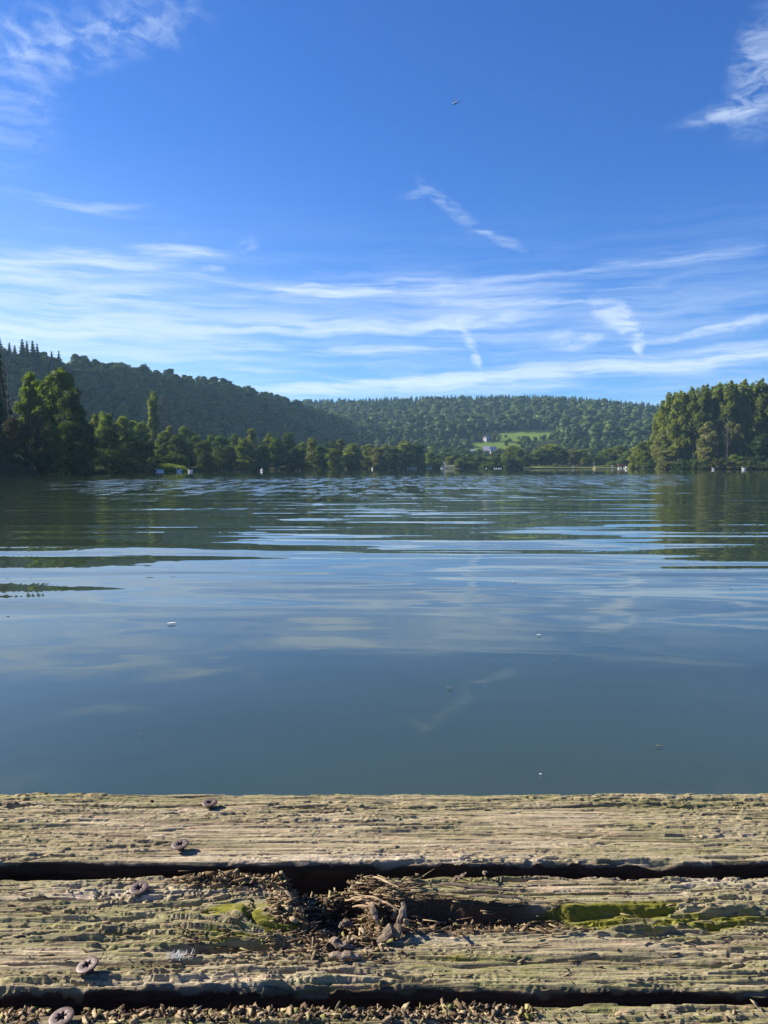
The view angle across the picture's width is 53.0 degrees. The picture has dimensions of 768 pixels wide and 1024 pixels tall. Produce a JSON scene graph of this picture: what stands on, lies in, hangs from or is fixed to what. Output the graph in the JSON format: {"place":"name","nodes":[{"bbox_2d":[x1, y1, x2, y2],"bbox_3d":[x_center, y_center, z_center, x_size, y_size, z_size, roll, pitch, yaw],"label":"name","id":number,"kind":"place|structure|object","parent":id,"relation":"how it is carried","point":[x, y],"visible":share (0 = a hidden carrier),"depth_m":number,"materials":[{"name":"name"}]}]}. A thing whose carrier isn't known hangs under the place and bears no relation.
{"place":"outdoors","nodes":[
{"label":"outdoors","id":0,"kind":"place"},
{"bbox_2d":[360,456,370,468],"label":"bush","id":1,"kind":"object","parent":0,"point":[366,462],"visible":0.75,"depth_m":337.85,"materials":[{"name":"green plant"}]},
{"bbox_2d":[0,469,767,795],"bbox_3d":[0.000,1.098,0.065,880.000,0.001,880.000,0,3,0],"label":"water","id":2,"kind":"structure","parent":0,"point":[452,631],"depth_m":5.11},
{"bbox_2d":[0,792,767,1023],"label":"wooden jetty","id":3,"kind":"object","parent":2,"relation":"in","point":[713,846],"visible":0.97,"depth_m":0.64,"materials":[{"name":"brown wood"}]},
{"bbox_2d":[20,908,51,914],"bbox_3d":[-0.277,0.321,0.618,0.030,0.005,0.004,2,3,4],"label":"wood splinter","id":4,"kind":"object","parent":3,"relation":"on","point":[37,910],"visible":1,"depth_m":0.62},
{"bbox_2d":[328,936,352,949],"bbox_3d":[-0.034,0.326,0.581,0.023,0.007,0.011,-5,10,15],"label":"wood splinter","id":5,"kind":"object","parent":3,"relation":"on","point":[336,943],"visible":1,"depth_m":0.58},
{"bbox_2d":[328,950,362,959],"bbox_3d":[-0.028,0.323,0.560,0.025,0.006,0.009,0,8,-5],"label":"wood splinter","id":6,"kind":"object","parent":3,"relation":"on","point":[344,954],"visible":1,"depth_m":0.56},
{"bbox_2d":[338,919,353,929],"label":"wood splinter","id":7,"kind":"object","parent":3,"relation":"on","point":[345,923],"visible":1,"depth_m":0.61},
{"bbox_2d":[369,902,380,923],"bbox_3d":[-0.008,0.328,0.630,0.006,0.004,0.019,-19,41,-18],"label":"wood splinter","id":8,"kind":"object","parent":3,"relation":"on","point":[374,911],"visible":1,"depth_m":0.63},
{"bbox_2d":[0,795,767,1023],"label":"wood crumbs","id":9,"kind":"object","parent":3,"relation":"on","point":[327,904],"visible":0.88,"depth_m":0.59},
{"bbox_2d":[375,923,406,944],"bbox_3d":[0.006,0.324,0.590,0.028,0.011,0.013,-26,27,-31],"label":"wood splinter","id":10,"kind":"object","parent":3,"relation":"on","point":[389,931],"visible":1,"depth_m":0.59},
{"bbox_2d":[396,901,406,924],"bbox_3d":[0.014,0.328,0.620,0.008,0.025,0.006,4,-18,11],"label":"wood splinter","id":11,"kind":"object","parent":3,"relation":"on","point":[402,916],"visible":0.61,"depth_m":0.62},
{"bbox_2d":[438,882,509,890],"bbox_3d":[0.075,0.313,0.643,0.060,0.004,0.006,1,11,5],"label":"wood splinter","id":12,"kind":"object","parent":3,"relation":"on","point":[475,887],"visible":1,"depth_m":0.64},
{"bbox_2d":[469,893,529,900],"bbox_3d":[0.095,0.318,0.635,0.050,0.004,0.005,1,11,3],"label":"wood splinter","id":13,"kind":"object","parent":3,"relation":"on","point":[497,896],"visible":1,"depth_m":0.64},
{"bbox_2d":[0,0,767,406],"label":"sky","id":14,"kind":"structure","parent":0,"point":[291,199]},
{"bbox_2d":[6,373,767,473],"bbox_3d":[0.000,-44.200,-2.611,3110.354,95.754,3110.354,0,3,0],"label":"ground","id":15,"kind":"structure","parent":0,"point":[477,443],"depth_m":651.49,"materials":[{"name":"plant"}]},
{"bbox_2d":[0,341,15,428],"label":"bare tree","id":16,"kind":"object","parent":15,"relation":"on","point":[7,389],"visible":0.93,"depth_m":112.25,"materials":[{"name":"green plant"}]},
{"bbox_2d":[0,353,21,460],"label":"spruce tree","id":17,"kind":"object","parent":15,"relation":"on","point":[3,416],"visible":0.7,"depth_m":118.69,"materials":[{"name":"green plant"}]},
{"bbox_2d":[7,345,17,374],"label":"spruce tree","id":18,"kind":"object","parent":15,"relation":"on","point":[14,354],"visible":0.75,"depth_m":382.71,"materials":[{"name":"green plant"}]},
{"bbox_2d":[0,415,31,467],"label":"scraggy tree","id":19,"kind":"object","parent":15,"relation":"on","point":[14,443],"visible":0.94,"depth_m":107.91,"materials":[{"name":"green plant"}]},
{"bbox_2d":[0,459,39,474],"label":"grey reed bed","id":20,"kind":"object","parent":15,"relation":"on","point":[8,468],"visible":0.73,"depth_m":103.68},
{"bbox_2d":[13,339,29,376],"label":"spruce tree","id":21,"kind":"object","parent":15,"relation":"on","point":[22,353],"visible":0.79,"depth_m":381.06,"materials":[{"name":"green plant"}]},
{"bbox_2d":[12,371,42,467],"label":"broadleaf tree","id":22,"kind":"object","parent":15,"relation":"on","point":[29,401],"visible":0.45,"depth_m":122.29,"materials":[{"name":"green plant"}]},
{"bbox_2d":[27,341,39,374],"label":"spruce tree","id":23,"kind":"object","parent":15,"relation":"on","point":[33,359],"visible":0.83,"depth_m":382.71,"materials":[{"name":"green plant"}]},
{"bbox_2d":[17,412,52,467],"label":"scraggy tree","id":24,"kind":"object","parent":15,"relation":"on","point":[35,420],"visible":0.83,"depth_m":108.88,"materials":[{"name":"green plant"}]},
{"bbox_2d":[30,367,85,463],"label":"broadleaf tree","id":25,"kind":"object","parent":15,"relation":"on","point":[49,392],"visible":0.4,"depth_m":116.79,"materials":[{"name":"green plant"}]},
{"bbox_2d":[50,387,86,456],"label":"broadleaf tree","id":26,"kind":"object","parent":15,"relation":"on","point":[69,401],"visible":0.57,"depth_m":112.53,"materials":[{"name":"green plant"}]},
{"bbox_2d":[62,417,100,473],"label":"broadleaf tree","id":27,"kind":"object","parent":15,"relation":"on","point":[82,428],"visible":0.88,"depth_m":111.74,"materials":[{"name":"green plant"}]},
{"bbox_2d":[88,414,99,437],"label":"broadleaf tree","id":28,"kind":"object","parent":15,"relation":"on","point":[94,420],"visible":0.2,"depth_m":176.39,"materials":[{"name":"green plant"}]},
{"bbox_2d":[90,448,125,472],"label":"bush","id":29,"kind":"object","parent":15,"relation":"on","point":[108,461],"visible":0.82,"depth_m":128.93,"materials":[{"name":"green plant"}]},
{"bbox_2d":[94,411,123,444],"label":"broadleaf tree","id":30,"kind":"object","parent":15,"relation":"on","point":[107,419],"visible":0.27,"depth_m":166.44,"materials":[{"name":"green plant"}]},
{"bbox_2d":[94,426,127,466],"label":"broadleaf tree","id":31,"kind":"object","parent":15,"relation":"on","point":[109,439],"visible":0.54,"depth_m":148.56,"materials":[{"name":"green plant"}]},
{"bbox_2d":[113,416,136,445],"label":"broadleaf tree","id":32,"kind":"object","parent":15,"relation":"on","point":[121,421],"visible":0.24,"depth_m":178.38,"materials":[{"name":"green plant"}]},
{"bbox_2d":[117,431,146,459],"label":"broadleaf tree","id":33,"kind":"object","parent":15,"relation":"on","point":[129,443],"visible":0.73,"depth_m":162.39,"materials":[{"name":"green plant"}]},
{"bbox_2d":[133,421,154,451],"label":"broadleaf tree","id":34,"kind":"object","parent":15,"relation":"on","point":[141,430],"visible":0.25,"depth_m":194.22,"materials":[{"name":"green plant"}]},
{"bbox_2d":[134,438,157,465],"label":"broadleaf tree","id":35,"kind":"object","parent":15,"relation":"on","point":[148,445],"visible":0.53,"depth_m":174.52,"materials":[{"name":"green plant"}]},
{"bbox_2d":[147,391,160,444],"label":"poplar tree","id":36,"kind":"object","parent":15,"relation":"on","point":[154,419],"visible":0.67,"depth_m":230.02,"materials":[{"name":"green plant"}]},
{"bbox_2d":[140,456,169,469],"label":"bush","id":37,"kind":"object","parent":15,"relation":"on","point":[153,461],"visible":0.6,"depth_m":168.70,"materials":[{"name":"green plant"}]},
{"bbox_2d":[153,431,171,456],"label":"broadleaf tree","id":38,"kind":"object","parent":15,"relation":"on","point":[163,438],"visible":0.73,"depth_m":203.11,"materials":[{"name":"green plant"}]},
{"bbox_2d":[158,395,175,435],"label":"spruce tree","id":39,"kind":"object","parent":15,"relation":"on","point":[165,422],"visible":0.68,"depth_m":420.88,"materials":[{"name":"green plant"}]},
{"bbox_2d":[156,463,187,471],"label":"reed bed","id":40,"kind":"object","parent":15,"relation":"on","point":[170,467],"visible":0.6,"depth_m":165.97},
{"bbox_2d":[165,435,190,457],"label":"broadleaf tree","id":41,"kind":"object","parent":15,"relation":"on","point":[179,446],"visible":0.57,"depth_m":198.48,"materials":[{"name":"green plant"}]},
{"bbox_2d":[165,451,190,468],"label":"bush","id":42,"kind":"object","parent":15,"relation":"on","point":[176,458],"visible":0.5,"depth_m":178.41,"materials":[{"name":"green plant"}]},
{"bbox_2d":[176,425,194,455],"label":"broadleaf tree","id":43,"kind":"object","parent":15,"relation":"on","point":[184,432],"visible":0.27,"depth_m":230.13,"materials":[{"name":"green plant"}]},
{"bbox_2d":[182,455,195,467],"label":"bush","id":44,"kind":"object","parent":15,"relation":"on","point":[191,461],"visible":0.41,"depth_m":188.52,"materials":[{"name":"green plant"}]},
{"bbox_2d":[186,432,200,463],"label":"broadleaf tree","id":45,"kind":"object","parent":15,"relation":"on","point":[193,439],"visible":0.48,"depth_m":223.62,"materials":[{"name":"green plant"}]},
{"bbox_2d":[0,348,398,447],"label":"hillside wood","id":46,"kind":"object","parent":15,"relation":"on","point":[200,394],"visible":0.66,"depth_m":477.93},
{"bbox_2d":[194,440,213,470],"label":"broadleaf tree","id":47,"kind":"object","parent":15,"relation":"on","point":[202,452],"visible":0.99,"depth_m":204.39,"materials":[{"name":"green plant"}]},
{"bbox_2d":[192,456,225,470],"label":"bush","id":48,"kind":"object","parent":15,"relation":"on","point":[215,465],"visible":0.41,"depth_m":209.90,"materials":[{"name":"green plant"}]},
{"bbox_2d":[211,435,231,459],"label":"broadleaf tree","id":49,"kind":"object","parent":15,"relation":"on","point":[218,444],"visible":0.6,"depth_m":234.44,"materials":[{"name":"green plant"}]},
{"bbox_2d":[217,446,239,469],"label":"broadleaf tree","id":50,"kind":"object","parent":15,"relation":"on","point":[228,456],"visible":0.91,"depth_m":230.15,"materials":[{"name":"green plant"}]},
{"bbox_2d":[228,434,239,451],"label":"broadleaf tree","id":51,"kind":"object","parent":15,"relation":"on","point":[234,441],"visible":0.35,"depth_m":259.94,"materials":[{"name":"green plant"}]},
{"bbox_2d":[234,459,252,469],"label":"bush","id":52,"kind":"object","parent":15,"relation":"on","point":[244,464],"visible":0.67,"depth_m":240.43,"materials":[{"name":"green plant"}]},
{"bbox_2d":[234,437,254,461],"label":"broadleaf tree","id":53,"kind":"object","parent":15,"relation":"on","point":[243,449],"visible":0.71,"depth_m":246.06,"materials":[{"name":"green plant"}]},
{"bbox_2d":[246,429,257,460],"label":"broadleaf tree","id":54,"kind":"object","parent":15,"relation":"on","point":[251,436],"visible":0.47,"depth_m":269.98,"materials":[{"name":"green plant"}]},
{"bbox_2d":[252,443,273,469],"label":"broadleaf tree","id":55,"kind":"object","parent":15,"relation":"on","point":[262,451],"visible":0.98,"depth_m":247.91,"materials":[{"name":"green plant"}]},
{"bbox_2d":[267,437,286,467],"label":"broadleaf tree","id":56,"kind":"object","parent":15,"relation":"on","point":[275,451],"visible":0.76,"depth_m":259.77,"materials":[{"name":"green plant"}]},
{"bbox_2d":[281,432,295,459],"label":"broadleaf tree","id":57,"kind":"object","parent":15,"relation":"on","point":[288,440],"visible":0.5,"depth_m":272.92,"materials":[{"name":"green plant"}]},
{"bbox_2d":[284,447,307,469],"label":"broadleaf tree","id":58,"kind":"object","parent":15,"relation":"on","point":[297,460],"visible":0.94,"depth_m":262.03,"materials":[{"name":"green plant"}]},
{"bbox_2d":[305,438,317,469],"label":"broadleaf tree","id":59,"kind":"object","parent":15,"relation":"on","point":[312,445],"visible":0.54,"depth_m":282.53,"materials":[{"name":"green plant"}]},
{"bbox_2d":[311,445,329,469],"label":"broadleaf tree","id":60,"kind":"object","parent":15,"relation":"on","point":[319,460],"visible":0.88,"depth_m":274.33,"materials":[{"name":"green plant"}]},
{"bbox_2d":[322,441,341,459],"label":"broadleaf tree","id":61,"kind":"object","parent":15,"relation":"on","point":[332,444],"visible":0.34,"depth_m":308.18,"materials":[{"name":"green plant"}]},
{"bbox_2d":[325,448,342,468],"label":"broadleaf tree","id":62,"kind":"object","parent":15,"relation":"on","point":[333,455],"visible":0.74,"depth_m":297.12,"materials":[{"name":"green plant"}]},
{"bbox_2d":[340,454,355,468],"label":"broadleaf tree","id":63,"kind":"object","parent":15,"relation":"on","point":[347,462],"visible":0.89,"depth_m":316.37,"materials":[{"name":"green plant"}]},
{"bbox_2d":[342,443,363,468],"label":"broadleaf tree","id":64,"kind":"object","parent":15,"relation":"on","point":[352,450],"visible":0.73,"depth_m":319.69,"materials":[{"name":"green plant"}]},
{"bbox_2d":[361,444,373,465],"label":"willow tree","id":65,"kind":"object","parent":15,"relation":"on","point":[368,447],"visible":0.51,"depth_m":347.58,"materials":[{"name":"green plant"}]},
{"bbox_2d":[368,447,389,468],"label":"willow tree","id":66,"kind":"object","parent":15,"relation":"on","point":[378,458],"visible":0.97,"depth_m":342.12,"materials":[{"name":"green plant"}]},
{"bbox_2d":[383,452,399,468],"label":"broadleaf tree","id":67,"kind":"object","parent":15,"relation":"on","point":[390,458],"visible":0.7,"depth_m":359.68,"materials":[{"name":"green plant"}]},
{"bbox_2d":[394,441,420,468],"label":"broadleaf tree","id":68,"kind":"object","parent":15,"relation":"on","point":[405,450],"visible":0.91,"depth_m":376.27,"materials":[{"name":"green plant"}]},
{"bbox_2d":[409,443,425,468],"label":"broadleaf tree","id":69,"kind":"object","parent":15,"relation":"on","point":[420,450],"visible":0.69,"depth_m":383.35,"materials":[{"name":"green plant"}]},
{"bbox_2d":[290,394,659,408],"bbox_3d":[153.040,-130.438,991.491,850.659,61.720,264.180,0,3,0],"label":"ridge wood","id":70,"kind":"object","parent":15,"relation":"on","point":[483,398],"visible":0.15,"depth_m":1059.40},
{"bbox_2d":[289,395,694,463],"bbox_3d":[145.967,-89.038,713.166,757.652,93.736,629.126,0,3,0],"label":"wood","id":71,"kind":"object","parent":15,"relation":"on","point":[435,422],"visible":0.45,"depth_m":796.48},
{"bbox_2d":[499,454,512,468],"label":"bush","id":72,"kind":"object","parent":15,"relation":"on","point":[506,459],"visible":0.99,"depth_m":393.78,"materials":[{"name":"green plant"}]},
{"bbox_2d":[504,445,519,460],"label":"willow tree","id":73,"kind":"object","parent":15,"relation":"on","point":[509,449],"visible":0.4,"depth_m":432.73,"materials":[{"name":"green plant"}]},
{"bbox_2d":[511,448,525,459],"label":"broadleaf tree","id":74,"kind":"object","parent":15,"relation":"on","point":[519,453],"visible":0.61,"depth_m":422.24,"materials":[{"name":"green plant"}]},
{"bbox_2d":[532,448,550,464],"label":"broadleaf tree","id":75,"kind":"object","parent":15,"relation":"on","point":[541,453],"visible":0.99,"depth_m":436.59,"materials":[{"name":"green plant"}]},
{"bbox_2d":[541,444,562,464],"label":"willow tree","id":76,"kind":"object","parent":15,"relation":"on","point":[552,449],"visible":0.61,"depth_m":438.93,"materials":[{"name":"green plant"}]},
{"bbox_2d":[552,449,570,464],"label":"broadleaf tree","id":77,"kind":"object","parent":15,"relation":"on","point":[562,456],"visible":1,"depth_m":433.50,"materials":[{"name":"green plant"}]},
{"bbox_2d":[524,468,623,468],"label":"retaining wall","id":78,"kind":"structure","parent":15,"relation":"on","point":[569,468],"depth_m":380.19,"materials":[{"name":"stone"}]},
{"bbox_2d":[566,449,582,464],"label":"willow tree","id":79,"kind":"object","parent":15,"relation":"on","point":[572,452],"visible":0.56,"depth_m":449.02,"materials":[{"name":"green plant"}]},
{"bbox_2d":[591,456,606,464],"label":"broadleaf tree","id":80,"kind":"object","parent":15,"relation":"on","point":[599,460],"visible":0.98,"depth_m":433.49,"materials":[{"name":"green plant"}]},
{"bbox_2d":[598,448,616,462],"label":"broadleaf tree","id":81,"kind":"object","parent":15,"relation":"on","point":[604,452],"visible":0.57,"depth_m":436.68,"materials":[{"name":"green plant"}]},
{"bbox_2d":[605,445,627,461],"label":"broadleaf tree","id":82,"kind":"object","parent":15,"relation":"on","point":[620,449],"visible":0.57,"depth_m":433.05,"materials":[{"name":"green plant"}]},
{"bbox_2d":[627,445,641,468],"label":"broadleaf tree","id":83,"kind":"object","parent":15,"relation":"on","point":[632,464],"visible":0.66,"depth_m":350.65,"materials":[{"name":"green plant"}]},
{"bbox_2d":[634,441,650,464],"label":"broadleaf tree","id":84,"kind":"object","parent":15,"relation":"on","point":[640,452],"visible":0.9,"depth_m":344.13,"materials":[{"name":"green plant"}]},
{"bbox_2d":[643,439,652,462],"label":"broadleaf tree","id":85,"kind":"object","parent":15,"relation":"on","point":[648,452],"visible":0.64,"depth_m":341.78,"materials":[{"name":"green plant"}]},
{"bbox_2d":[649,411,661,457],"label":"poplar tree","id":86,"kind":"object","parent":15,"relation":"on","point":[655,426],"visible":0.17,"depth_m":336.86,"materials":[{"name":"green plant"}]},
{"bbox_2d":[650,431,675,466],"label":"willow tree","id":87,"kind":"object","parent":15,"relation":"on","point":[657,447],"visible":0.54,"depth_m":326.43,"materials":[{"name":"green plant"}]},
{"bbox_2d":[654,450,675,468],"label":"willow tree","id":88,"kind":"object","parent":15,"relation":"on","point":[665,460],"visible":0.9,"depth_m":315.61,"materials":[{"name":"green plant"}]},
{"bbox_2d":[656,392,678,449],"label":"poplar tree","id":89,"kind":"object","parent":15,"relation":"on","point":[663,420],"visible":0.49,"depth_m":324.64,"materials":[{"name":"green plant"}]},
{"bbox_2d":[664,390,691,459],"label":"poplar tree","id":90,"kind":"object","parent":15,"relation":"on","point":[674,429],"visible":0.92,"depth_m":318.94,"materials":[{"name":"green plant"}]},
{"bbox_2d":[671,458,687,468],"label":"bush","id":91,"kind":"object","parent":15,"relation":"on","point":[680,463],"visible":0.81,"depth_m":309.02,"materials":[{"name":"green plant"}]},
{"bbox_2d":[679,386,700,459],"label":"poplar tree","id":92,"kind":"object","parent":15,"relation":"on","point":[690,401],"visible":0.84,"depth_m":316.49,"materials":[{"name":"green plant"}]},
{"bbox_2d":[691,384,716,456],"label":"poplar tree","id":93,"kind":"object","parent":15,"relation":"on","point":[706,405],"visible":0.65,"depth_m":312.47,"materials":[{"name":"green plant"}]},
{"bbox_2d":[698,448,715,466],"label":"willow tree","id":94,"kind":"object","parent":15,"relation":"on","point":[707,455],"visible":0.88,"depth_m":297.88,"materials":[{"name":"green plant"}]},
{"bbox_2d":[695,421,725,458],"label":"willow tree","id":95,"kind":"object","parent":15,"relation":"on","point":[710,442],"visible":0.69,"depth_m":305.12,"materials":[{"name":"green plant"}]},
{"bbox_2d":[706,458,726,468],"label":"bush","id":96,"kind":"object","parent":15,"relation":"on","point":[712,462],"visible":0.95,"depth_m":295.25,"materials":[{"name":"green plant"}]},
{"bbox_2d":[711,382,726,433],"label":"poplar tree","id":97,"kind":"object","parent":15,"relation":"on","point":[717,394],"visible":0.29,"depth_m":313.65,"materials":[{"name":"green plant"}]},
{"bbox_2d":[717,435,730,459],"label":"willow tree","id":98,"kind":"object","parent":15,"relation":"on","point":[723,450],"visible":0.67,"depth_m":303.69,"materials":[{"name":"green plant"}]},
{"bbox_2d":[717,457,732,468],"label":"bush","id":99,"kind":"object","parent":15,"relation":"on","point":[725,463],"visible":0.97,"depth_m":293.56,"materials":[{"name":"green plant"}]},
{"bbox_2d":[715,380,743,457],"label":"poplar tree","id":100,"kind":"object","parent":15,"relation":"on","point":[729,407],"visible":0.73,"depth_m":307.76,"materials":[{"name":"green plant"}]},
{"bbox_2d":[728,423,746,456],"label":"willow tree","id":101,"kind":"object","parent":15,"relation":"on","point":[737,440],"visible":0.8,"depth_m":303.34,"materials":[{"name":"green plant"}]},
{"bbox_2d":[737,379,753,445],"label":"poplar tree","id":102,"kind":"object","parent":15,"relation":"on","point":[744,386],"visible":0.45,"depth_m":307.69,"materials":[{"name":"green plant"}]},
{"bbox_2d":[743,378,767,441],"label":"poplar tree","id":103,"kind":"object","parent":15,"relation":"on","point":[756,416],"visible":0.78,"depth_m":303.94,"materials":[{"name":"green plant"}]},
{"bbox_2d":[743,435,767,462],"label":"broadleaf tree","id":104,"kind":"object","parent":15,"relation":"on","point":[758,445],"visible":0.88,"depth_m":297.30,"materials":[{"name":"green plant"}]},
{"bbox_2d":[759,385,767,448],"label":"poplar tree","id":105,"kind":"object","parent":15,"relation":"on","point":[765,427],"visible":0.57,"depth_m":302.62,"materials":[{"name":"green plant"}]},
{"bbox_2d":[524,466,627,467],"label":"lawn","id":106,"kind":"structure","parent":0,"point":[570,467],"depth_m":383.13,"materials":[{"name":"green plant"}]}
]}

